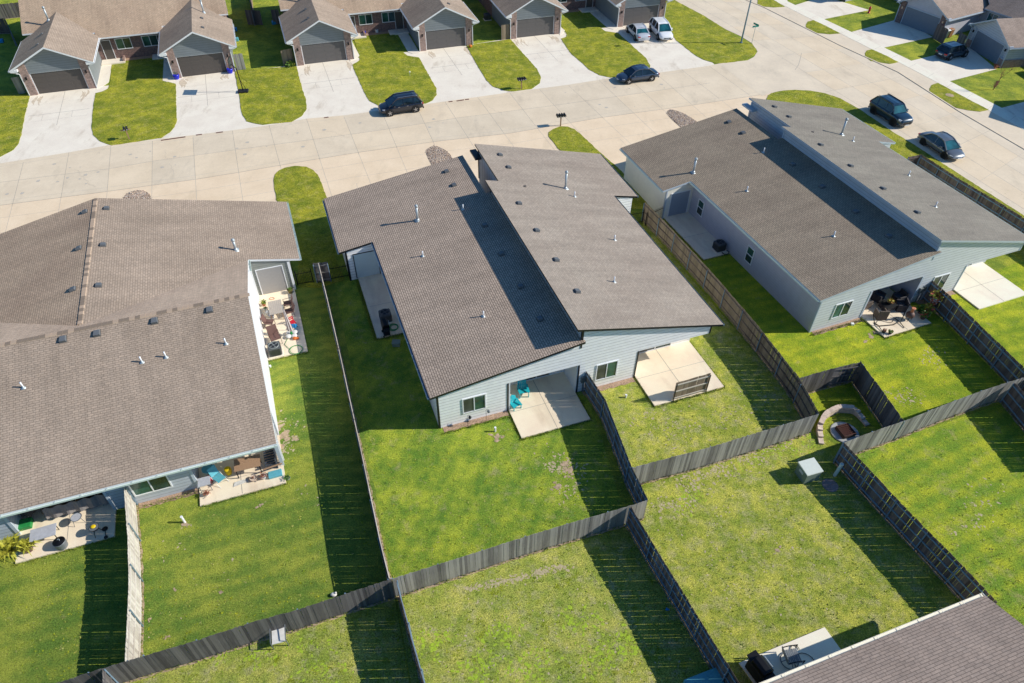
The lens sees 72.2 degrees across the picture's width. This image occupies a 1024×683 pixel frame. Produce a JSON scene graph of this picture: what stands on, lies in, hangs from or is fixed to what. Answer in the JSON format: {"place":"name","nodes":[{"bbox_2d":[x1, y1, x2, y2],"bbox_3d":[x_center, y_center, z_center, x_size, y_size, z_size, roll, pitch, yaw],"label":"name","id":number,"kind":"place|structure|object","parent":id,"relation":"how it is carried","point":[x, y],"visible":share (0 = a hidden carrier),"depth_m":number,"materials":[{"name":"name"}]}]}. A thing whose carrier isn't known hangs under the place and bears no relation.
{"place":"outdoors","nodes":[
{"label":"outdoors","id":0,"kind":"place"},
{"bbox_2d":[0,90,29,156],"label":"lawn","id":1,"kind":"structure","parent":0,"point":[13,106],"depth_m":72.12,"materials":[{"name":"green plant"}]},
{"bbox_2d":[15,500,115,563],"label":"patio","id":2,"kind":"structure","parent":0,"point":[79,534],"depth_m":37.85,"materials":[{"name":"concrete"}]},
{"bbox_2d":[29,523,59,546],"bbox_3d":[-24.785,10.284,37.285,1.240,0.560,0.760,-15,46,-16],"label":"patio table","id":3,"kind":"object","parent":2,"relation":"on","point":[36,534],"visible":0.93,"depth_m":37.09,"materials":[{"name":"white plastic"}]},
{"bbox_2d":[0,507,133,682],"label":"lawn","id":4,"kind":"structure","parent":0,"point":[110,600],"depth_m":34.66,"materials":[{"name":"green plant"}]},
{"bbox_2d":[0,530,35,562],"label":"potted plant","id":5,"kind":"object","parent":4,"relation":"on","point":[7,549],"visible":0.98,"depth_m":36.35,"materials":[{"name":"yellow plant"}]},
{"bbox_2d":[91,58,176,144],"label":"lawn","id":6,"kind":"structure","parent":0,"point":[137,97],"depth_m":74.52,"materials":[{"name":"green plant"}]},
{"bbox_2d":[198,435,285,506],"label":"patio","id":7,"kind":"structure","parent":0,"point":[225,491],"depth_m":40.15,"materials":[{"name":"concrete"}]},
{"bbox_2d":[234,454,261,478],"bbox_3d":[-15.185,7.208,40.496,1.440,0.730,0.894,-12,45,-13],"label":"patio table","id":8,"kind":"object","parent":7,"relation":"on","point":[247,462],"visible":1,"depth_m":40.25,"materials":[{"name":"brown wood"}]},
{"bbox_2d":[138,261,394,654],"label":"lawn","id":9,"kind":"structure","parent":0,"point":[320,518],"depth_m":38.07,"materials":[{"name":"green plant"}]},
{"bbox_2d":[138,488,198,509],"bbox_3d":[-19.233,8.819,39.398,3.200,0.010,0.465,-14,46,-14],"label":"mulch strip","id":10,"kind":"object","parent":9,"relation":"on","point":[180,494],"visible":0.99,"depth_m":39.41,"materials":[{"name":"gravel"}]},
{"bbox_2d":[323,288,394,592],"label":"bare soil","id":11,"kind":"structure","parent":9,"relation":"on","point":[371,492],"depth_m":41.23,"materials":[{"name":"soil"}]},
{"bbox_2d":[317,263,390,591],"bbox_3d":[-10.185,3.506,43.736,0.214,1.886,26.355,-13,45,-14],"label":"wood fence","id":12,"kind":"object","parent":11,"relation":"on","point":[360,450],"visible":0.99,"depth_m":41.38,"materials":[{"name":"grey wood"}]},
{"bbox_2d":[124,597,409,682],"bbox_3d":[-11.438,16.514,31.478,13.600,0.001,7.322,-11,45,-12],"label":"lawn","id":13,"kind":"structure","parent":0,"point":[358,620],"depth_m":33.12,"materials":[{"name":"green plant"}]},
{"bbox_2d":[58,578,394,682],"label":"wood fence","id":14,"kind":"object","parent":13,"relation":"on","point":[168,658],"visible":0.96,"depth_m":32.90,"materials":[{"name":"grey wood"}]},
{"bbox_2d":[235,66,306,124],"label":"lawn","id":15,"kind":"structure","parent":0,"point":[274,95],"depth_m":76.47,"materials":[{"name":"green plant"}]},
{"bbox_2d":[258,288,307,360],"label":"patio","id":16,"kind":"structure","parent":0,"point":[279,319],"depth_m":49.80,"materials":[{"name":"concrete"}]},
{"bbox_2d":[274,166,344,287],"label":"lawn","id":17,"kind":"structure","parent":0,"point":[300,190],"depth_m":59.50,"materials":[{"name":"green plant"}]},
{"bbox_2d":[0,23,714,162],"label":"driveway","id":18,"kind":"structure","parent":0,"point":[45,136],"depth_m":77.38,"materials":[{"name":"concrete"}]},
{"bbox_2d":[31,26,625,104],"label":"rust stains","id":19,"kind":"object","parent":18,"relation":"on","point":[182,82],"visible":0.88,"depth_m":81.20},
{"bbox_2d":[626,23,650,40],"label":"parked car","id":20,"kind":"object","parent":18,"relation":"on","point":[638,31],"visible":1,"depth_m":88.40,"materials":[{"name":"silver paint"}]},
{"bbox_2d":[649,16,672,40],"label":"parked car","id":21,"kind":"object","parent":18,"relation":"on","point":[660,27],"visible":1,"depth_m":88.72,"materials":[{"name":"white paint"}]},
{"bbox_2d":[0,64,759,204],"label":"street","id":22,"kind":"structure","parent":0,"point":[198,156],"depth_m":70.25,"materials":[{"name":"concrete"}]},
{"bbox_2d":[378,90,423,116],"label":"parked car","id":23,"kind":"object","parent":22,"relation":"on","point":[405,101],"visible":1,"depth_m":73.08,"materials":[{"name":"blue paint"}]},
{"bbox_2d":[616,64,659,84],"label":"parked car","id":24,"kind":"object","parent":22,"relation":"on","point":[633,73],"visible":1,"depth_m":79.31,"materials":[{"name":"paint"}]},
{"bbox_2d":[358,273,402,338],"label":"patio","id":25,"kind":"structure","parent":0,"point":[376,294],"depth_m":51.79,"materials":[{"name":"concrete"}]},
{"bbox_2d":[0,93,770,233],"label":"driveway","id":26,"kind":"structure","parent":0,"point":[606,146],"depth_m":66.27,"materials":[{"name":"concrete"}]},
{"bbox_2d":[352,33,436,104],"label":"lawn","id":27,"kind":"structure","parent":0,"point":[384,65],"depth_m":81.37,"materials":[{"name":"green plant"}]},
{"bbox_2d":[335,269,622,586],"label":"lawn","id":28,"kind":"structure","parent":0,"point":[457,463],"depth_m":41.05,"materials":[{"name":"green plant"}]},
{"bbox_2d":[443,410,508,432],"bbox_3d":[-2.215,4.972,43.631,4.200,0.010,0.465,-13,46,-14],"label":"mulch strip","id":29,"kind":"object","parent":28,"relation":"on","point":[476,421],"visible":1,"depth_m":43.64,"materials":[{"name":"gravel"}]},
{"bbox_2d":[463,39,540,91],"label":"lawn","id":30,"kind":"structure","parent":0,"point":[503,64],"depth_m":82.82,"materials":[{"name":"green plant"}]},
{"bbox_2d":[0,0,1023,682],"bbox_3d":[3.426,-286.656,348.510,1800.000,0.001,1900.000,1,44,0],"label":"ground","id":31,"kind":"structure","parent":0,"point":[260,46],"depth_m":85.60,"materials":[{"name":"green plant"}]},
{"bbox_2d":[8,0,236,95],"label":"brick duplex","id":32,"kind":"structure","parent":31,"relation":"on","point":[65,45],"depth_m":79.82,"materials":[{"name":"brown"}]},
{"bbox_2d":[29,68,88,93],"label":"garage door","id":33,"kind":"structure","parent":32,"relation":"in","point":[69,79],"depth_m":76.13,"materials":[{"name":"metal"}]},
{"bbox_2d":[175,52,226,76],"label":"garage door","id":34,"kind":"structure","parent":32,"relation":"in","point":[210,63],"depth_m":79.59,"materials":[{"name":"metal"}]},
{"bbox_2d":[136,505,143,655],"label":"bare soil","id":35,"kind":"structure","parent":31,"relation":"on","point":[142,584],"depth_m":36.00,"materials":[{"name":"soil"}]},
{"bbox_2d":[124,487,143,665],"bbox_3d":[-18.938,11.600,35.175,0.286,1.876,9.966,-15,46,-16],"label":"wood fence","id":36,"kind":"object","parent":35,"relation":"on","point":[133,633],"visible":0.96,"depth_m":34.67,"materials":[{"name":"wood"}]},
{"bbox_2d":[0,198,301,539],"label":"duplex house","id":37,"kind":"structure","parent":31,"relation":"on","point":[133,357],"depth_m":41.07,"materials":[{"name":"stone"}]},
{"bbox_2d":[20,492,109,518],"bbox_3d":[-24.356,8.463,37.761,4.500,2.040,0.797,-14,46,-14],"label":"tarp curtain","id":38,"kind":"object","parent":37,"relation":"hanging from","point":[72,506],"visible":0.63,"depth_m":38.17,"materials":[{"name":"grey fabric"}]},
{"bbox_2d":[128,476,172,496],"bbox_3d":[-19.826,7.776,38.420,1.970,1.500,0.070,-14,46,-14],"label":"window","id":39,"kind":"structure","parent":37,"relation":"in","point":[161,483],"depth_m":38.58,"materials":[{"name":"green glass"}]},
{"bbox_2d":[255,265,287,294],"bbox_3d":[-17.609,-4.517,51.562,1.920,2.290,0.049,-14,46,-14],"label":"garage side door","id":40,"kind":"structure","parent":37,"relation":"in","point":[270,279],"depth_m":51.54,"materials":[{"name":"metal"}]},
{"bbox_2d":[278,0,478,65],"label":"brick duplex","id":41,"kind":"structure","parent":31,"relation":"on","point":[316,31],"depth_m":84.71,"materials":[{"name":"brown"}]},
{"bbox_2d":[300,40,346,63],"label":"garage door","id":42,"kind":"structure","parent":41,"relation":"in","point":[335,50],"depth_m":82.42,"materials":[{"name":"metal"}]},
{"bbox_2d":[425,27,465,49],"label":"garage door","id":43,"kind":"structure","parent":41,"relation":"in","point":[452,37],"depth_m":85.87,"materials":[{"name":"metal"}]},
{"bbox_2d":[0,199,1023,682],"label":"grass tufts","id":44,"kind":"object","parent":31,"relation":"on","point":[504,541],"visible":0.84,"depth_m":36.60,"materials":[{"name":"plant"}]},
{"bbox_2d":[12,219,1023,682],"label":"grass fringe","id":45,"kind":"object","parent":31,"relation":"on","point":[538,435],"depth_m":43.22,"materials":[{"name":"plant"}]},
{"bbox_2d":[322,144,724,428],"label":"duplex house","id":46,"kind":"structure","parent":31,"relation":"on","point":[512,265],"depth_m":47.82,"materials":[{"name":"white"}]},
{"bbox_2d":[352,250,380,277],"bbox_3d":[-10.975,-5.844,53.068,1.870,2.240,0.050,-13,46,-14],"label":"garage side door","id":47,"kind":"structure","parent":46,"relation":"in","point":[365,263],"depth_m":53.07,"materials":[{"name":"metal"}]},
{"bbox_2d":[462,393,485,413],"bbox_3d":[-2.303,3.789,42.770,1.500,1.350,0.070,-13,46,-14],"label":"window","id":48,"kind":"structure","parent":46,"relation":"in","point":[478,402],"depth_m":42.76,"materials":[{"name":"white glass"}]},
{"bbox_2d":[595,360,618,380],"bbox_3d":[6.056,1.856,45.024,1.520,1.470,0.070,-13,46,-14],"label":"window","id":49,"kind":"structure","parent":46,"relation":"in","point":[609,369],"depth_m":45.01,"materials":[{"name":"white glass"}]},
{"bbox_2d":[142,346,1004,682],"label":"bare soil","id":50,"kind":"structure","parent":31,"relation":"on","point":[540,572],"depth_m":34.72,"materials":[{"name":"soil"}]},
{"bbox_2d":[478,0,672,38],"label":"brick duplex","id":51,"kind":"structure","parent":31,"relation":"on","point":[524,18],"depth_m":89.98,"materials":[{"name":"brown"}]},
{"bbox_2d":[516,16,553,37],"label":"garage door","id":52,"kind":"structure","parent":51,"relation":"in","point":[527,27],"depth_m":88.92,"materials":[{"name":"metal"}]},
{"bbox_2d":[623,4,659,25],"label":"garage door","id":53,"kind":"structure","parent":51,"relation":"in","point":[642,14],"depth_m":92.19,"materials":[{"name":"metal"}]},
{"bbox_2d":[585,394,636,506],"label":"bare soil","id":54,"kind":"structure","parent":31,"relation":"on","point":[614,453],"depth_m":41.91,"materials":[{"name":"soil"}]},
{"bbox_2d":[583,371,647,503],"bbox_3d":[6.066,5.778,41.575,0.434,1.872,9.835,-10,45,-11],"label":"wood fence","id":55,"kind":"object","parent":54,"relation":"on","point":[592,391],"visible":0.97,"depth_m":41.53,"materials":[{"name":"grey wood"}]},
{"bbox_2d":[619,98,1023,332],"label":"duplex house","id":56,"kind":"structure","parent":31,"relation":"on","point":[814,217],"depth_m":54.55,"materials":[{"name":"grey"}]},
{"bbox_2d":[667,190,690,216],"bbox_3d":[14.168,-11.732,59.535,1.870,2.240,0.050,-15,46,-15],"label":"garage side door","id":57,"kind":"structure","parent":56,"relation":"in","point":[679,201],"depth_m":59.50,"materials":[{"name":"metal"}]},
{"bbox_2d":[816,404,869,444],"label":"fire pit wall","id":58,"kind":"structure","parent":31,"relation":"on","point":[841,408],"depth_m":43.91,"materials":[{"name":"stone"}]},
{"bbox_2d":[830,422,858,442],"bbox_3d":[20.480,5.511,43.138,1.700,0.345,1.700,1,44,0],"label":"fire pit","id":59,"kind":"object","parent":31,"relation":"on","point":[842,432],"visible":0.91,"depth_m":43.09,"materials":[{"name":"stone"}]},
{"bbox_2d":[747,0,1023,148],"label":"kerb","id":60,"kind":"structure","parent":31,"relation":"on","point":[901,74],"depth_m":80.92,"materials":[{"name":"concrete"}]},
{"bbox_2d":[760,593,1023,682],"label":"house","id":61,"kind":"structure","parent":31,"relation":"on","point":[978,638],"depth_m":30.40,"materials":[{"name":"stone"}]},
{"bbox_2d":[855,400,999,454],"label":"bare soil","id":62,"kind":"structure","parent":31,"relation":"on","point":[920,429],"depth_m":43.62,"materials":[{"name":"soil"}]},
{"bbox_2d":[833,378,1023,460],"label":"wood fence","id":63,"kind":"object","parent":62,"relation":"on","point":[915,423],"visible":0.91,"depth_m":42.95,"materials":[{"name":"grey wood"}]},
{"bbox_2d":[894,0,1023,35],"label":"garage house","id":64,"kind":"structure","parent":31,"relation":"on","point":[929,16],"depth_m":90.33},
{"bbox_2d":[900,6,940,35],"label":"garage door","id":65,"kind":"structure","parent":64,"relation":"in","point":[912,17],"depth_m":91.61,"materials":[{"name":"metal"}]},
{"bbox_2d":[964,17,1023,67],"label":"garage house","id":66,"kind":"structure","parent":31,"relation":"on","point":[999,42],"depth_m":83.57,"materials":[{"name":"stone"}]},
{"bbox_2d":[969,29,1005,63],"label":"garage door","id":67,"kind":"structure","parent":66,"relation":"in","point":[982,43],"depth_m":85.35,"materials":[{"name":"metal"}]},
{"bbox_2d":[509,372,589,437],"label":"patio","id":68,"kind":"structure","parent":0,"point":[551,402],"depth_m":44.42,"materials":[{"name":"concrete"}]},
{"bbox_2d":[397,519,709,682],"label":"lawn","id":69,"kind":"structure","parent":0,"point":[636,579],"depth_m":34.53,"materials":[{"name":"green plant"}]},
{"bbox_2d":[392,499,647,595],"bbox_3d":[0.684,10.586,36.471,13.870,1.888,0.178,-13,45,-14],"label":"wood fence","id":70,"kind":"object","parent":69,"relation":"on","point":[491,556],"visible":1,"depth_m":36.31,"materials":[{"name":"grey wood"}]},
{"bbox_2d":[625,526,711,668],"bbox_3d":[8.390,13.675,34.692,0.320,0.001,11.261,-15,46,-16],"label":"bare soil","id":71,"kind":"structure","parent":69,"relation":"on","point":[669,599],"depth_m":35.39,"materials":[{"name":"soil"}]},
{"bbox_2d":[625,507,738,682],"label":"wood fence","id":72,"kind":"object","parent":71,"relation":"on","point":[691,619],"visible":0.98,"depth_m":34.34,"materials":[{"name":"grey wood"}]},
{"bbox_2d":[683,667,723,682],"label":"storage chest","id":73,"kind":"object","parent":69,"relation":"on","point":[713,675],"visible":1,"depth_m":32.16,"materials":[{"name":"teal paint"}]},
{"bbox_2d":[548,126,646,208],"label":"lawn","id":74,"kind":"structure","parent":0,"point":[564,138],"depth_m":69.18,"materials":[{"name":"green plant"}]},
{"bbox_2d":[561,11,649,77],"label":"lawn","id":75,"kind":"structure","parent":0,"point":[591,45],"depth_m":87.00,"materials":[{"name":"green plant"}]},
{"bbox_2d":[635,341,723,405],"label":"patio","id":76,"kind":"structure","parent":0,"point":[660,373],"depth_m":46.84,"materials":[{"name":"concrete"}]},
{"bbox_2d":[672,373,710,401],"bbox_3d":[11.435,2.932,44.699,2.484,1.757,0.115,-14,46,-15],"label":"wood fence","id":77,"kind":"object","parent":76,"relation":"on","point":[688,387],"visible":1,"depth_m":44.67,"materials":[{"name":"grey wood"}]},
{"bbox_2d":[664,212,729,259],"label":"patio","id":78,"kind":"structure","parent":0,"point":[694,233],"depth_m":58.29,"materials":[{"name":"concrete"}]},
{"bbox_2d":[596,223,816,471],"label":"lawn","id":79,"kind":"structure","parent":0,"point":[718,346],"depth_m":44.63,"materials":[{"name":"green plant"}]},
{"bbox_2d":[641,202,818,422],"bbox_3d":[15.004,-3.094,50.951,0.809,1.882,24.065,-12,45,-13],"label":"wood fence","id":80,"kind":"object","parent":79,"relation":"on","point":[741,319],"visible":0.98,"depth_m":49.74,"materials":[{"name":"grey wood"}]},
{"bbox_2d":[665,0,756,63],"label":"lawn","id":81,"kind":"structure","parent":0,"point":[699,35],"depth_m":89.68,"materials":[{"name":"green plant"}]},
{"bbox_2d":[739,627,840,682],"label":"patio","id":82,"kind":"structure","parent":0,"point":[818,644],"depth_m":33.51,"materials":[{"name":"white concrete"}]},
{"bbox_2d":[745,650,774,682],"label":"covered grill","id":83,"kind":"object","parent":82,"relation":"on","point":[758,667],"visible":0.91,"depth_m":31.96,"materials":[{"name":"fabric"}]},
{"bbox_2d":[640,429,959,682],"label":"lawn","id":84,"kind":"structure","parent":0,"point":[877,565],"depth_m":37.15,"materials":[{"name":"green plant"}]},
{"bbox_2d":[640,434,808,484],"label":"bare soil","id":85,"kind":"structure","parent":84,"relation":"on","point":[719,461],"depth_m":41.55,"materials":[{"name":"soil"}]},
{"bbox_2d":[632,414,818,484],"bbox_3d":[12.535,6.308,41.106,12.324,1.866,0.224,-13,45,-14],"label":"wood fence","id":86,"kind":"object","parent":85,"relation":"on","point":[673,465],"visible":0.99,"depth_m":40.96,"materials":[{"name":"grey wood"}]},
{"bbox_2d":[795,457,823,483],"bbox_3d":[17.132,7.485,40.581,1.080,0.970,0.980,-12,45,-13],"label":"utility box","id":87,"kind":"object","parent":84,"relation":"on","point":[808,470],"visible":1,"depth_m":40.32,"materials":[{"name":"metal"}]},
{"bbox_2d":[833,462,961,600],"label":"bare soil","id":88,"kind":"structure","parent":84,"relation":"on","point":[921,558],"depth_m":38.18,"materials":[{"name":"soil"}]},
{"bbox_2d":[833,443,996,602],"bbox_3d":[21.074,9.806,37.550,0.155,1.876,10.361,-16,46,-17],"label":"wood fence","id":89,"kind":"object","parent":88,"relation":"on","point":[958,583],"visible":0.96,"depth_m":37.37,"materials":[{"name":"grey wood"}]},
{"bbox_2d":[661,218,996,429],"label":"lawn","id":90,"kind":"structure","parent":0,"point":[759,301],"depth_m":48.25,"materials":[{"name":"green plant"}]},
{"bbox_2d":[808,382,882,426],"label":"bare soil","id":91,"kind":"structure","parent":90,"relation":"on","point":[859,394],"depth_m":45.74,"materials":[{"name":"soil"}]},
{"bbox_2d":[797,361,904,439],"bbox_3d":[21.668,3.089,44.581,6.361,1.871,3.740,25,49,23],"label":"wood fence","id":92,"kind":"object","parent":91,"relation":"on","point":[859,376],"visible":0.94,"depth_m":44.78,"materials":[{"name":"grey wood"}]},
{"bbox_2d":[796,0,867,18],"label":"driveway","id":93,"kind":"structure","parent":0,"point":[824,9],"depth_m":98.05,"materials":[{"name":"concrete"}]},
{"bbox_2d":[676,0,1023,214],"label":"street","id":94,"kind":"structure","parent":0,"point":[816,62],"depth_m":80.07,"materials":[{"name":"concrete"}]},
{"bbox_2d":[868,93,912,126],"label":"parked car","id":95,"kind":"object","parent":94,"relation":"on","point":[892,109],"visible":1,"depth_m":72.58,"materials":[{"name":"paint"}]},
{"bbox_2d":[917,131,964,159],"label":"parked car","id":96,"kind":"object","parent":94,"relation":"on","point":[946,145],"visible":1,"depth_m":67.88,"materials":[{"name":"grey paint"}]},
{"bbox_2d":[751,0,1023,147],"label":"driveway","id":97,"kind":"structure","parent":0,"point":[1002,126],"depth_m":81.28,"materials":[{"name":"concrete"}]},
{"bbox_2d":[853,20,931,46],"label":"driveway","id":98,"kind":"structure","parent":0,"point":[890,33],"depth_m":91.17,"materials":[{"name":"concrete"}]},
{"bbox_2d":[766,90,1023,260],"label":"lawn","id":99,"kind":"structure","parent":0,"point":[904,148],"depth_m":73.44,"materials":[{"name":"green plant"}]},
{"bbox_2d":[916,155,1023,233],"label":"wood fence","id":100,"kind":"object","parent":99,"relation":"on","point":[981,199],"visible":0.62,"depth_m":60.80,"materials":[{"name":"grey wood"}]},
{"bbox_2d":[861,288,930,337],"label":"patio","id":101,"kind":"structure","parent":0,"point":[916,321],"depth_m":50.66,"materials":[{"name":"concrete"}]},
{"bbox_2d":[775,0,1023,129],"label":"sidewalk","id":102,"kind":"structure","parent":0,"point":[998,110],"depth_m":83.50,"materials":[{"name":"white concrete"}]},
{"bbox_2d":[842,404,1023,624],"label":"lawn","id":103,"kind":"structure","parent":0,"point":[979,437],"depth_m":40.41,"materials":[{"name":"green plant"}]},
{"bbox_2d":[1000,402,1023,431],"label":"bare soil","id":104,"kind":"structure","parent":103,"relation":"on","point":[1012,416],"depth_m":44.24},
{"bbox_2d":[1000,383,1023,429],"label":"wood fence","id":105,"kind":"object","parent":104,"relation":"on","point":[1012,399],"visible":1,"depth_m":43.99,"materials":[{"name":"grey wood"}]},
{"bbox_2d":[912,47,994,80],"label":"driveway","id":106,"kind":"structure","parent":0,"point":[972,62],"depth_m":84.04,"materials":[{"name":"concrete"}]},
{"bbox_2d":[934,41,968,60],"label":"parked car","id":107,"kind":"object","parent":106,"relation":"on","point":[950,50],"visible":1,"depth_m":84.86,"materials":[{"name":"paint"}]},
{"bbox_2d":[929,83,987,111],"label":"lawn","id":108,"kind":"structure","parent":0,"point":[957,100],"depth_m":77.25,"materials":[{"name":"green plant"}]},
{"bbox_2d":[939,261,1023,406],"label":"lawn","id":109,"kind":"structure","parent":0,"point":[1005,314],"depth_m":50.85,"materials":[{"name":"green plant"}]},
{"bbox_2d":[954,262,1023,309],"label":"patio","id":110,"kind":"structure","parent":0,"point":[981,285],"depth_m":53.47,"materials":[{"name":"white concrete"}]},
{"label":"bare soil","id":111,"kind":"structure","parent":0,"visible":0},
{"bbox_2d":[921,281,1023,391],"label":"wood fence","id":112,"kind":"object","parent":111,"relation":"on","point":[961,322],"visible":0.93,"depth_m":48.21,"materials":[{"name":"grey wood"}]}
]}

